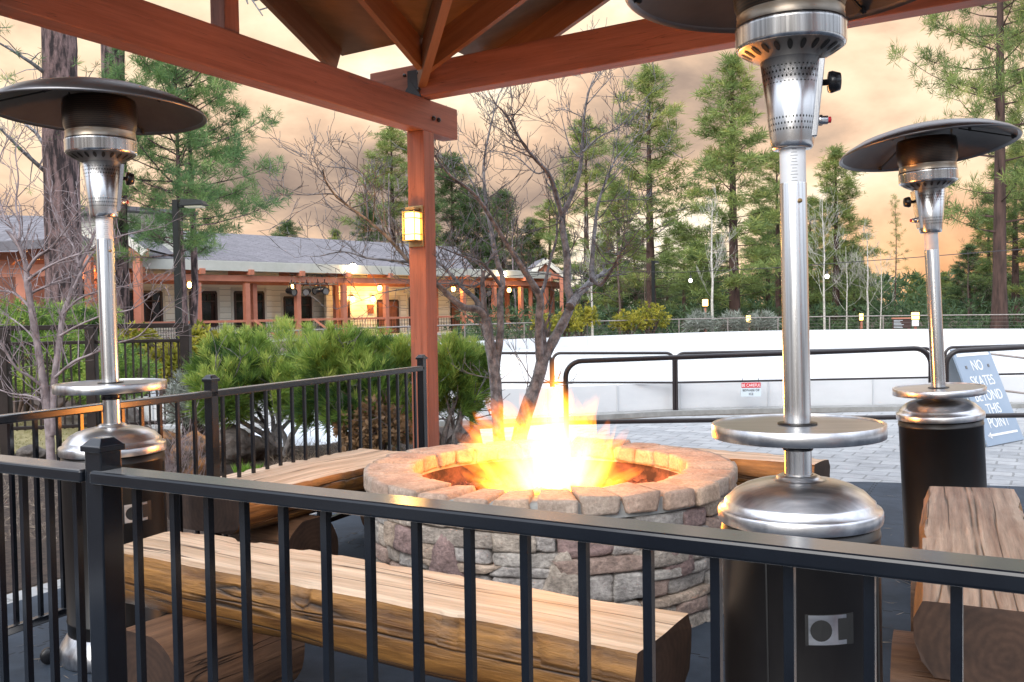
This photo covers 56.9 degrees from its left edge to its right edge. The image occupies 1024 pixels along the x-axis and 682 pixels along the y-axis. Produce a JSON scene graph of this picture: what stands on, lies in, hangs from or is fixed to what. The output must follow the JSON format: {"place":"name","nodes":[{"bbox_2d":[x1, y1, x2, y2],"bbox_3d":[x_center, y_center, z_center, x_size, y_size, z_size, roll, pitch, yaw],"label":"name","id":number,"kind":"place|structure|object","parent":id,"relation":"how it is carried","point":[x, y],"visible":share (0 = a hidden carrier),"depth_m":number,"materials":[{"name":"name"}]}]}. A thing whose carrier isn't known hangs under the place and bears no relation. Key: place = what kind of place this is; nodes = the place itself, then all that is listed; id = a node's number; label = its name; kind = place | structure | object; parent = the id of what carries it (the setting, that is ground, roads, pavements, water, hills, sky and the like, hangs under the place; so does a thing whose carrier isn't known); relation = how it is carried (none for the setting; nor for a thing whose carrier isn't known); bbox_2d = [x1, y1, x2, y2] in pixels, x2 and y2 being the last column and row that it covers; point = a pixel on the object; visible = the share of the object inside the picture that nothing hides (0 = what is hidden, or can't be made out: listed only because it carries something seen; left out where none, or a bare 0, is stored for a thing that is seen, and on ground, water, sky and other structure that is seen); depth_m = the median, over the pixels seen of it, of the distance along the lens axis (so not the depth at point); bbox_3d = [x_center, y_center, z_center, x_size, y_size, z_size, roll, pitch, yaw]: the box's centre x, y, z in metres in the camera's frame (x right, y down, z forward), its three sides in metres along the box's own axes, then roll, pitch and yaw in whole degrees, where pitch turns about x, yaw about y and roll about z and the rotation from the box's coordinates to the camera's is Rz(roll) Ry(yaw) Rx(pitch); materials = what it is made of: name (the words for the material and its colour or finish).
{"place":"outdoors","nodes":[
{"label":"outdoors","id":0,"kind":"place"},
{"bbox_2d":[14,420,86,453],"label":"lawn","id":1,"kind":"structure","parent":0,"point":[41,445],"depth_m":11.23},
{"bbox_2d":[0,296,87,412],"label":"shrub","id":2,"kind":"object","parent":1,"relation":"on","point":[17,314],"visible":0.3,"depth_m":12.78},
{"bbox_2d":[2,316,120,423],"bbox_3d":[-6.133,0.378,12.532,2.047,1.470,2.073,-1,2,0],"label":"shrub","id":3,"kind":"object","parent":1,"relation":"on","point":[73,336],"visible":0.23,"depth_m":12.13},
{"bbox_2d":[61,337,168,414],"bbox_3d":[-5.044,0.502,12.009,1.351,1.217,1.312,-1,2,0],"label":"shrub","id":4,"kind":"object","parent":1,"relation":"on","point":[122,366],"visible":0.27,"depth_m":11.81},
{"bbox_2d":[3,356,491,592],"bbox_3d":[-10.627,0.927,20.071,13.923,0.001,39.442,-2,2,-23],"label":"mulch bed","id":5,"kind":"object","parent":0,"point":[473,436],"depth_m":6.92,"materials":[{"name":"brown wood"}]},
{"bbox_2d":[0,215,44,357],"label":"timber porch","id":6,"kind":"object","parent":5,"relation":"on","point":[8,242],"visible":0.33,"depth_m":32.83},
{"bbox_2d":[16,444,45,458],"bbox_3d":[-4.758,1.109,9.351,0.311,0.169,0.243,0,2,32],"label":"boulder","id":7,"kind":"object","parent":5,"relation":"on","point":[25,451],"visible":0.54,"depth_m":9.27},
{"bbox_2d":[0,20,84,396],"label":"pine tree","id":8,"kind":"object","parent":5,"relation":"on","point":[59,53],"visible":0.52,"depth_m":16.66,"materials":[{"name":"brown plant"}]},
{"bbox_2d":[46,296,126,403],"bbox_3d":[-6.645,0.173,14.494,1.513,1.748,1.478,-1,2,0],"label":"shrub","id":9,"kind":"object","parent":5,"relation":"on","point":[79,309],"visible":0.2,"depth_m":14.25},
{"bbox_2d":[0,323,191,454],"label":"deck railing","id":10,"kind":"object","parent":5,"relation":"on","point":[92,373],"visible":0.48,"depth_m":9.74,"materials":[{"name":"brown paint"}]},
{"bbox_2d":[0,66,205,459],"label":"bare tree","id":11,"kind":"object","parent":5,"relation":"on","point":[48,399],"visible":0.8,"depth_m":8.39,"materials":[{"name":"brown plant"}]},
{"bbox_2d":[80,0,266,334],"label":"pine tree","id":12,"kind":"object","parent":5,"relation":"on","point":[125,296],"visible":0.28,"depth_m":20.77,"materials":[{"name":"brown plant"}]},
{"bbox_2d":[127,385,228,474],"bbox_3d":[-2.478,0.784,7.069,0.604,0.858,0.822,0,2,18],"label":"twig shrub","id":13,"kind":"object","parent":5,"relation":"on","point":[167,461],"visible":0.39,"depth_m":7.05,"materials":[{"name":"brown plant"}]},
{"bbox_2d":[152,362,219,434],"bbox_3d":[-3.244,0.650,9.508,0.908,1.027,1.206,-1,2,0],"label":"shrub","id":14,"kind":"object","parent":5,"relation":"on","point":[176,386],"visible":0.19,"depth_m":9.49,"materials":[{"name":"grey plant"}]},
{"bbox_2d":[80,47,293,329],"bbox_3d":[-7.300,-3.164,21.106,4.451,8.006,5.078,0,2,33],"label":"young pine","id":15,"kind":"object","parent":5,"relation":"on","point":[231,153],"visible":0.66,"depth_m":20.63,"materials":[{"name":"green plant"}]},
{"bbox_2d":[170,430,221,475],"bbox_3d":[-2.764,0.987,8.306,0.410,0.418,0.395,-2,2,-35],"label":"boulder","id":16,"kind":"object","parent":5,"relation":"on","point":[202,440],"visible":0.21,"depth_m":8.16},
{"bbox_2d":[3,437,411,540],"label":"dry stems","id":17,"kind":"object","parent":5,"relation":"on","point":[300,450],"visible":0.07,"depth_m":8.95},
{"bbox_2d":[219,424,264,464],"bbox_3d":[-2.666,0.978,9.081,0.539,0.382,0.491,-3,3,-43],"label":"boulder","id":18,"kind":"object","parent":5,"relation":"on","point":[231,455],"visible":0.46,"depth_m":8.93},
{"bbox_2d":[179,313,319,456],"bbox_3d":[-2.443,0.428,9.485,1.762,1.455,1.688,-1,2,0],"label":"mugo pine","id":19,"kind":"object","parent":5,"relation":"on","point":[240,358],"visible":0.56,"depth_m":9.20,"materials":[{"name":"green plant"}]},
{"bbox_2d":[255,421,337,446],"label":"snow","id":20,"kind":"structure","parent":5,"relation":"on","point":[287,430],"depth_m":10.36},
{"bbox_2d":[275,317,446,450],"bbox_3d":[-1.402,0.454,8.946,1.497,1.399,1.311,0,2,20],"label":"mugo pine","id":21,"kind":"object","parent":5,"relation":"on","point":[328,352],"visible":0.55,"depth_m":8.77,"materials":[{"name":"green plant"}]},
{"bbox_2d":[331,381,412,451],"bbox_3d":[-1.216,0.759,8.560,0.914,0.800,1.178,-1,2,0],"label":"leafy shrub","id":22,"kind":"object","parent":5,"relation":"on","point":[355,437],"visible":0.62,"depth_m":8.31,"materials":[{"name":"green plant"}]},
{"bbox_2d":[408,328,511,444],"bbox_3d":[-0.611,0.498,9.006,1.154,1.276,1.009,-1,2,-16],"label":"mugo pine","id":23,"kind":"object","parent":5,"relation":"on","point":[472,394],"visible":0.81,"depth_m":8.82,"materials":[{"name":"green plant"}]},
{"bbox_2d":[0,0,1023,307],"label":"sky","id":24,"kind":"structure","parent":0,"point":[875,97],"materials":[{"name":"orange"}]},
{"bbox_2d":[7,408,1023,603],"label":"paving","id":25,"kind":"structure","parent":0,"point":[878,462],"depth_m":9.37,"materials":[{"name":"stone"}]},
{"bbox_2d":[253,18,694,441],"bbox_3d":[-0.282,-0.941,8.007,3.906,3.867,2.541,-1,2,0],"label":"bare tree","id":26,"kind":"object","parent":25,"relation":"on","point":[544,348],"visible":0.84,"depth_m":7.90,"materials":[{"name":"brown wood"}]},
{"bbox_2d":[7,482,1023,681],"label":"rubber matting","id":27,"kind":"object","parent":25,"relation":"on","point":[885,496],"visible":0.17,"depth_m":4.08,"materials":[{"name":"rubber"}]},
{"bbox_2d":[0,77,207,672],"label":"patio heater","id":28,"kind":"object","parent":27,"relation":"on","point":[101,123],"visible":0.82,"depth_m":3.78,"materials":[{"name":"paint"}]},
{"bbox_2d":[0,354,427,635],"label":"picket fence","id":29,"kind":"object","parent":27,"relation":"on","point":[211,393],"visible":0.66,"depth_m":4.79,"materials":[{"name":"metal"}]},
{"bbox_2d":[166,448,403,554],"bbox_3d":[-0.947,0.973,5.269,0.818,0.569,1.746,0,2,33],"label":"log bench","id":30,"kind":"object","parent":27,"relation":"on","point":[343,470],"visible":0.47,"depth_m":4.83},
{"bbox_2d":[124,531,691,681],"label":"log bench","id":31,"kind":"object","parent":27,"relation":"on","point":[616,642],"visible":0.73,"depth_m":2.86,"materials":[{"name":"wood"}]},
{"bbox_2d":[0,0,1009,448],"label":"timber pavilion","id":32,"kind":"structure","parent":27,"relation":"on","point":[506,42],"depth_m":6.33,"materials":[{"name":"wood"}]},
{"bbox_2d":[402,205,423,246],"bbox_3d":[-0.723,-0.835,6.863,0.125,0.300,0.110,0,2,28],"label":"wall lantern","id":33,"kind":"object","parent":32,"relation":"attached to","point":[414,226],"depth_m":6.84,"materials":[{"name":"glass"}]},
{"bbox_2d":[363,437,737,627],"bbox_3d":[0.188,0.934,4.776,1.862,0.656,1.870,-1,2,0],"label":"fire pit","id":34,"kind":"object","parent":27,"relation":"on","point":[690,486],"visible":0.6,"depth_m":4.09,"materials":[{"name":"stone"}]},
{"bbox_2d":[447,469,652,494],"bbox_3d":[0.185,0.794,4.783,1.413,0.155,1.400,-1,2,0],"label":"lava rock bed","id":35,"kind":"object","parent":34,"relation":"in","point":[537,481],"visible":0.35,"depth_m":5.03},
{"bbox_2d":[80,436,1023,681],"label":"picket fence","id":36,"kind":"object","parent":27,"relation":"on","point":[108,477],"visible":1,"depth_m":1.87,"materials":[{"name":"metal"}]},
{"bbox_2d":[0,455,87,681],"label":"picket fence","id":37,"kind":"object","parent":36,"relation":"attached to","point":[47,470],"visible":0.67,"depth_m":2.48,"materials":[{"name":"metal"}]},
{"bbox_2d":[677,446,829,485],"bbox_3d":[1.190,0.933,5.525,1.243,0.566,0.500,0,2,35],"label":"log bench","id":38,"kind":"object","parent":27,"relation":"on","point":[752,465],"visible":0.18,"depth_m":5.25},
{"bbox_2d":[625,0,915,681],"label":"patio heater","id":39,"kind":"object","parent":27,"relation":"on","point":[788,47],"visible":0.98,"depth_m":2.35,"materials":[{"name":"paint"}]},
{"bbox_2d":[839,118,1022,581],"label":"patio heater","id":40,"kind":"object","parent":27,"relation":"on","point":[940,419],"visible":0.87,"depth_m":4.65,"materials":[{"name":"paint"}]},
{"bbox_2d":[890,486,1023,681],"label":"log bench","id":41,"kind":"object","parent":27,"relation":"on","point":[979,521],"visible":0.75,"depth_m":2.68,"materials":[{"name":"wood"}]},
{"bbox_2d":[563,346,930,437],"bbox_3d":[2.158,0.578,8.624,3.377,1.020,0.048,-1,2,0],"label":"pipe railing","id":42,"kind":"object","parent":25,"relation":"on","point":[572,364],"visible":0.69,"depth_m":8.60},
{"bbox_2d":[945,345,1023,417],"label":"pipe railing","id":43,"kind":"object","parent":25,"relation":"on","point":[950,355],"visible":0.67,"depth_m":8.59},
{"bbox_2d":[949,349,1023,446],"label":"sandwich board","id":44,"kind":"object","parent":25,"relation":"on","point":[977,367],"visible":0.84,"depth_m":9.56,"materials":[{"name":"grey"}]},
{"bbox_2d":[7,307,1023,593],"bbox_3d":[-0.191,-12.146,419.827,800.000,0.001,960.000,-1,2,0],"label":"ground","id":45,"kind":"structure","parent":0,"point":[871,325],"depth_m":36.60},
{"bbox_2d":[118,320,169,395],"bbox_3d":[-5.559,0.362,14.033,1.115,1.370,1.130,-1,2,0],"label":"shrub","id":46,"kind":"object","parent":45,"relation":"on","point":[134,333],"visible":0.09,"depth_m":13.85,"materials":[{"name":"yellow plant"}]},
{"bbox_2d":[137,330,199,395],"bbox_3d":[-4.978,0.435,13.479,1.124,1.243,1.024,-1,2,0],"label":"shrub","id":47,"kind":"object","parent":45,"relation":"on","point":[167,358],"visible":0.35,"depth_m":13.22,"materials":[{"name":"green plant"}]},
{"bbox_2d":[172,199,208,342],"bbox_3d":[-5.581,-0.752,16.482,0.577,3.414,0.330,-1,2,0],"label":"lamp post","id":48,"kind":"object","parent":45,"relation":"on","point":[184,203],"visible":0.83,"depth_m":16.41,"materials":[{"name":"metal"}]},
{"bbox_2d":[176,319,223,357],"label":"shrub","id":49,"kind":"object","parent":45,"relation":"on","point":[199,332],"visible":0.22,"depth_m":14.31,"materials":[{"name":"yellow plant"}]},
{"bbox_2d":[0,206,571,341],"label":"lodge","id":50,"kind":"structure","parent":45,"relation":"on","point":[244,279],"depth_m":52.44,"materials":[{"name":"wood"}]},
{"bbox_2d":[129,286,165,321],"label":"window","id":51,"kind":"structure","parent":50,"relation":"in","point":[161,304],"depth_m":45.77,"materials":[{"name":"black"}]},
{"bbox_2d":[186,287,219,326],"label":"window","id":52,"kind":"structure","parent":50,"relation":"in","point":[210,296],"depth_m":48.13,"materials":[{"name":"black"}]},
{"bbox_2d":[231,287,266,326],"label":"window","id":53,"kind":"structure","parent":50,"relation":"in","point":[236,292],"depth_m":49.55,"materials":[{"name":"black"}]},
{"bbox_2d":[281,293,313,325],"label":"window","id":54,"kind":"structure","parent":50,"relation":"in","point":[287,302],"depth_m":53.55,"materials":[{"name":"black"}]},
{"bbox_2d":[374,296,400,333],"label":"door","id":55,"kind":"structure","parent":50,"relation":"in","point":[394,311],"depth_m":57.53,"materials":[{"name":"black"}]},
{"bbox_2d":[269,219,304,237],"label":"pine tree","id":56,"kind":"object","parent":45,"relation":"on","point":[286,226],"visible":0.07,"depth_m":85.06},
{"bbox_2d":[349,206,387,241],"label":"pine tree","id":57,"kind":"object","parent":45,"relation":"on","point":[370,217],"visible":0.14,"depth_m":79.28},
{"bbox_2d":[339,172,407,242],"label":"leafless tree","id":58,"kind":"object","parent":45,"relation":"on","point":[398,188],"visible":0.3,"depth_m":75.86,"materials":[{"name":"green plant"}]},
{"bbox_2d":[334,126,445,242],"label":"pine tree","id":59,"kind":"object","parent":45,"relation":"on","point":[386,134],"visible":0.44,"depth_m":80.83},
{"bbox_2d":[403,150,508,307],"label":"pine tree","id":60,"kind":"object","parent":45,"relation":"on","point":[452,204],"visible":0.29,"depth_m":78.67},
{"bbox_2d":[447,186,517,325],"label":"pine tree","id":61,"kind":"object","parent":45,"relation":"on","point":[472,234],"visible":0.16,"depth_m":80.47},
{"bbox_2d":[464,187,539,316],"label":"pine tree","id":62,"kind":"object","parent":45,"relation":"on","point":[503,207],"visible":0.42,"depth_m":77.27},
{"bbox_2d":[488,214,542,312],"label":"tree","id":63,"kind":"object","parent":45,"relation":"on","point":[513,290],"visible":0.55,"depth_m":73.74,"materials":[{"name":"green plant"}]},
{"bbox_2d":[497,216,559,311],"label":"pine tree","id":64,"kind":"object","parent":45,"relation":"on","point":[533,239],"visible":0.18,"depth_m":79.48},
{"bbox_2d":[523,199,583,319],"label":"pine tree","id":65,"kind":"object","parent":45,"relation":"on","point":[552,221],"visible":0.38,"depth_m":79.25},
{"bbox_2d":[551,311,583,336],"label":"shrub","id":66,"kind":"object","parent":45,"relation":"on","point":[573,320],"visible":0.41,"depth_m":35.26,"materials":[{"name":"yellow plant"}]},
{"bbox_2d":[120,329,1023,426],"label":"rink board","id":67,"kind":"object","parent":45,"relation":"on","point":[608,398],"visible":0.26,"depth_m":12.77,"materials":[{"name":"grey"}]},
{"bbox_2d":[530,113,636,327],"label":"pine tree","id":68,"kind":"object","parent":45,"relation":"on","point":[585,209],"visible":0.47,"depth_m":71.08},
{"bbox_2d":[573,300,601,335],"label":"shrub","id":69,"kind":"object","parent":45,"relation":"on","point":[586,316],"visible":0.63,"depth_m":36.19,"materials":[{"name":"yellow plant"}]},
{"bbox_2d":[152,402,1023,432],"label":"kerb","id":70,"kind":"structure","parent":45,"relation":"on","point":[672,412],"depth_m":12.42,"materials":[{"name":"concrete"}]},
{"bbox_2d":[675,347,928,409],"bbox_3d":[3.861,0.519,12.475,3.420,0.836,0.040,-1,2,0],"label":"rink railing","id":71,"kind":"object","parent":70,"relation":"on","point":[677,382],"visible":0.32,"depth_m":12.46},
{"bbox_2d":[741,378,760,396],"bbox_3d":[3.146,0.610,12.459,0.263,0.239,0.044,-1,2,0],"label":"warning sign","id":72,"kind":"object","parent":71,"relation":"hanging from","point":[750,388],"visible":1,"depth_m":12.44,"materials":[{"name":"white"}]},
{"bbox_2d":[576,233,635,324],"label":"pine tree","id":73,"kind":"object","parent":45,"relation":"on","point":[597,289],"visible":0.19,"depth_m":65.41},
{"bbox_2d":[581,213,650,333],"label":"pine tree","id":74,"kind":"object","parent":45,"relation":"on","point":[619,288],"visible":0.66,"depth_m":43.87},
{"bbox_2d":[572,179,668,319],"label":"pine tree","id":75,"kind":"object","parent":45,"relation":"on","point":[599,301],"visible":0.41,"depth_m":61.39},
{"bbox_2d":[230,314,1023,346],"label":"perimeter fence","id":76,"kind":"object","parent":45,"relation":"on","point":[678,322],"visible":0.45,"depth_m":38.30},
{"bbox_2d":[607,309,646,334],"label":"shrub","id":77,"kind":"object","parent":45,"relation":"on","point":[635,316],"visible":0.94,"depth_m":37.78,"materials":[{"name":"yellow plant"}]},
{"bbox_2d":[600,227,669,319],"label":"pine tree","id":78,"kind":"object","parent":45,"relation":"on","point":[636,291],"visible":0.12,"depth_m":65.49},
{"bbox_2d":[630,300,671,333],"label":"shrub","id":79,"kind":"object","parent":45,"relation":"on","point":[659,315],"visible":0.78,"depth_m":38.27,"materials":[{"name":"yellow plant"}]},
{"bbox_2d":[587,62,715,333],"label":"pine tree","id":80,"kind":"object","parent":45,"relation":"on","point":[665,258],"visible":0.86,"depth_m":49.33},
{"bbox_2d":[655,236,686,324],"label":"pine tree","id":81,"kind":"object","parent":45,"relation":"on","point":[665,242],"visible":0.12,"depth_m":69.56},
{"bbox_2d":[660,229,713,329],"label":"pine tree","id":82,"kind":"object","parent":45,"relation":"on","point":[683,265],"visible":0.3,"depth_m":59.77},
{"bbox_2d":[680,307,718,332],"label":"sagebrush","id":83,"kind":"object","parent":45,"relation":"on","point":[696,323],"visible":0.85,"depth_m":41.08,"materials":[{"name":"grey plant"}]},
{"bbox_2d":[670,245,728,319],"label":"pine tree","id":84,"kind":"object","parent":45,"relation":"on","point":[681,291],"visible":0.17,"depth_m":65.67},
{"bbox_2d":[695,184,745,331],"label":"aspen tree","id":85,"kind":"object","parent":45,"relation":"on","point":[712,287],"visible":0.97,"depth_m":41.36,"materials":[{"name":"white plant"}]},
{"bbox_2d":[700,233,742,325],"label":"pine tree","id":86,"kind":"object","parent":45,"relation":"on","point":[721,277],"visible":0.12,"depth_m":69.40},
{"bbox_2d":[714,308,748,331],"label":"sagebrush","id":87,"kind":"object","parent":45,"relation":"on","point":[732,325],"visible":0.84,"depth_m":41.22,"materials":[{"name":"grey plant"}]},
{"bbox_2d":[443,294,1023,340],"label":"undergrowth","id":88,"kind":"object","parent":45,"relation":"on","point":[973,321],"visible":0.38,"depth_m":47.12,"materials":[{"name":"green plant"}]},
{"bbox_2d":[656,50,813,331],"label":"pine tree","id":89,"kind":"object","parent":45,"relation":"on","point":[735,281],"visible":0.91,"depth_m":45.19,"materials":[{"name":"plant"}]},
{"bbox_2d":[475,268,1023,327],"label":"woods","id":90,"kind":"object","parent":45,"relation":"on","point":[899,294],"visible":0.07,"depth_m":75.88,"materials":[{"name":"plant"}]},
{"bbox_2d":[745,307,781,330],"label":"sagebrush","id":91,"kind":"object","parent":45,"relation":"on","point":[759,323],"visible":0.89,"depth_m":41.08,"materials":[{"name":"grey plant"}]},
{"bbox_2d":[738,206,810,319],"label":"pine tree","id":92,"kind":"object","parent":45,"relation":"on","point":[749,296],"visible":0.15,"depth_m":63.44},
{"bbox_2d":[738,148,831,321],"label":"pine tree","id":93,"kind":"object","parent":45,"relation":"on","point":[776,230],"visible":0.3,"depth_m":56.86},
{"bbox_2d":[772,195,852,325],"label":"pine tree","id":94,"kind":"object","parent":45,"relation":"on","point":[821,246],"visible":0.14,"depth_m":65.37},
{"bbox_2d":[807,190,855,329],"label":"aspen tree","id":95,"kind":"object","parent":45,"relation":"on","point":[823,295],"visible":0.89,"depth_m":41.61,"materials":[{"name":"green plant"}]},
{"bbox_2d":[780,144,886,329],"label":"pine tree","id":96,"kind":"object","parent":45,"relation":"on","point":[838,153],"visible":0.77,"depth_m":53.39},
{"bbox_2d":[829,242,863,329],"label":"aspen tree","id":97,"kind":"object","parent":45,"relation":"on","point":[847,279],"visible":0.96,"depth_m":41.88,"materials":[{"name":"green plant"}]},
{"bbox_2d":[826,243,887,319],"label":"pine tree","id":98,"kind":"object","parent":45,"relation":"on","point":[871,286],"visible":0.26,"depth_m":65.39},
{"bbox_2d":[845,219,879,328],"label":"aspen tree","id":99,"kind":"object","parent":45,"relation":"on","point":[866,288],"visible":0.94,"depth_m":42.36,"materials":[{"name":"green plant"}]},
{"bbox_2d":[880,193,910,314],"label":"pine tree","id":100,"kind":"object","parent":45,"relation":"on","point":[898,235],"visible":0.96,"depth_m":57.72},
{"bbox_2d":[885,0,1023,328],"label":"pine tree","id":101,"kind":"object","parent":45,"relation":"on","point":[999,302],"visible":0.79,"depth_m":42.62,"materials":[{"name":"plant"}]},
{"bbox_2d":[941,238,992,323],"bbox_3d":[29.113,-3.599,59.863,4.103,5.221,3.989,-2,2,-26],"label":"pine tree","id":102,"kind":"object","parent":45,"relation":"on","point":[969,248],"visible":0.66,"depth_m":59.75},
{"bbox_2d":[941,207,1023,323],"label":"pine tree","id":103,"kind":"object","parent":45,"relation":"on","point":[987,243],"visible":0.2,"depth_m":61.76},
{"bbox_2d":[962,143,1023,326],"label":"pine tree","id":104,"kind":"object","parent":45,"relation":"on","point":[1014,289],"visible":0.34,"depth_m":51.82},
{"bbox_2d":[970,0,1023,256],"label":"pine tree","id":105,"kind":"object","parent":45,"relation":"on","point":[1016,78],"visible":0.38,"depth_m":46.64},
{"bbox_2d":[170,338,1023,394],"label":"ice","id":106,"kind":"structure","parent":0,"point":[887,364],"depth_m":22.98,"materials":[{"name":"ice"}]},
{"bbox_2d":[501,352,551,386],"bbox_3d":[-0.104,0.565,12.475,1.279,0.868,0.040,-1,2,0],"label":"rink railing","id":107,"kind":"object","parent":106,"relation":"on","point":[524,382],"visible":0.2,"depth_m":12.46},
{"bbox_2d":[552,352,675,409],"bbox_3d":[1.340,0.553,12.475,1.633,0.848,0.040,-1,2,0],"label":"rink railing","id":108,"kind":"object","parent":106,"relation":"on","point":[672,382],"visible":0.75,"depth_m":12.46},
{"bbox_2d":[447,249,1022,280],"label":"string light cable","id":109,"kind":"object","parent":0,"point":[780,267],"visible":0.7,"depth_m":34.83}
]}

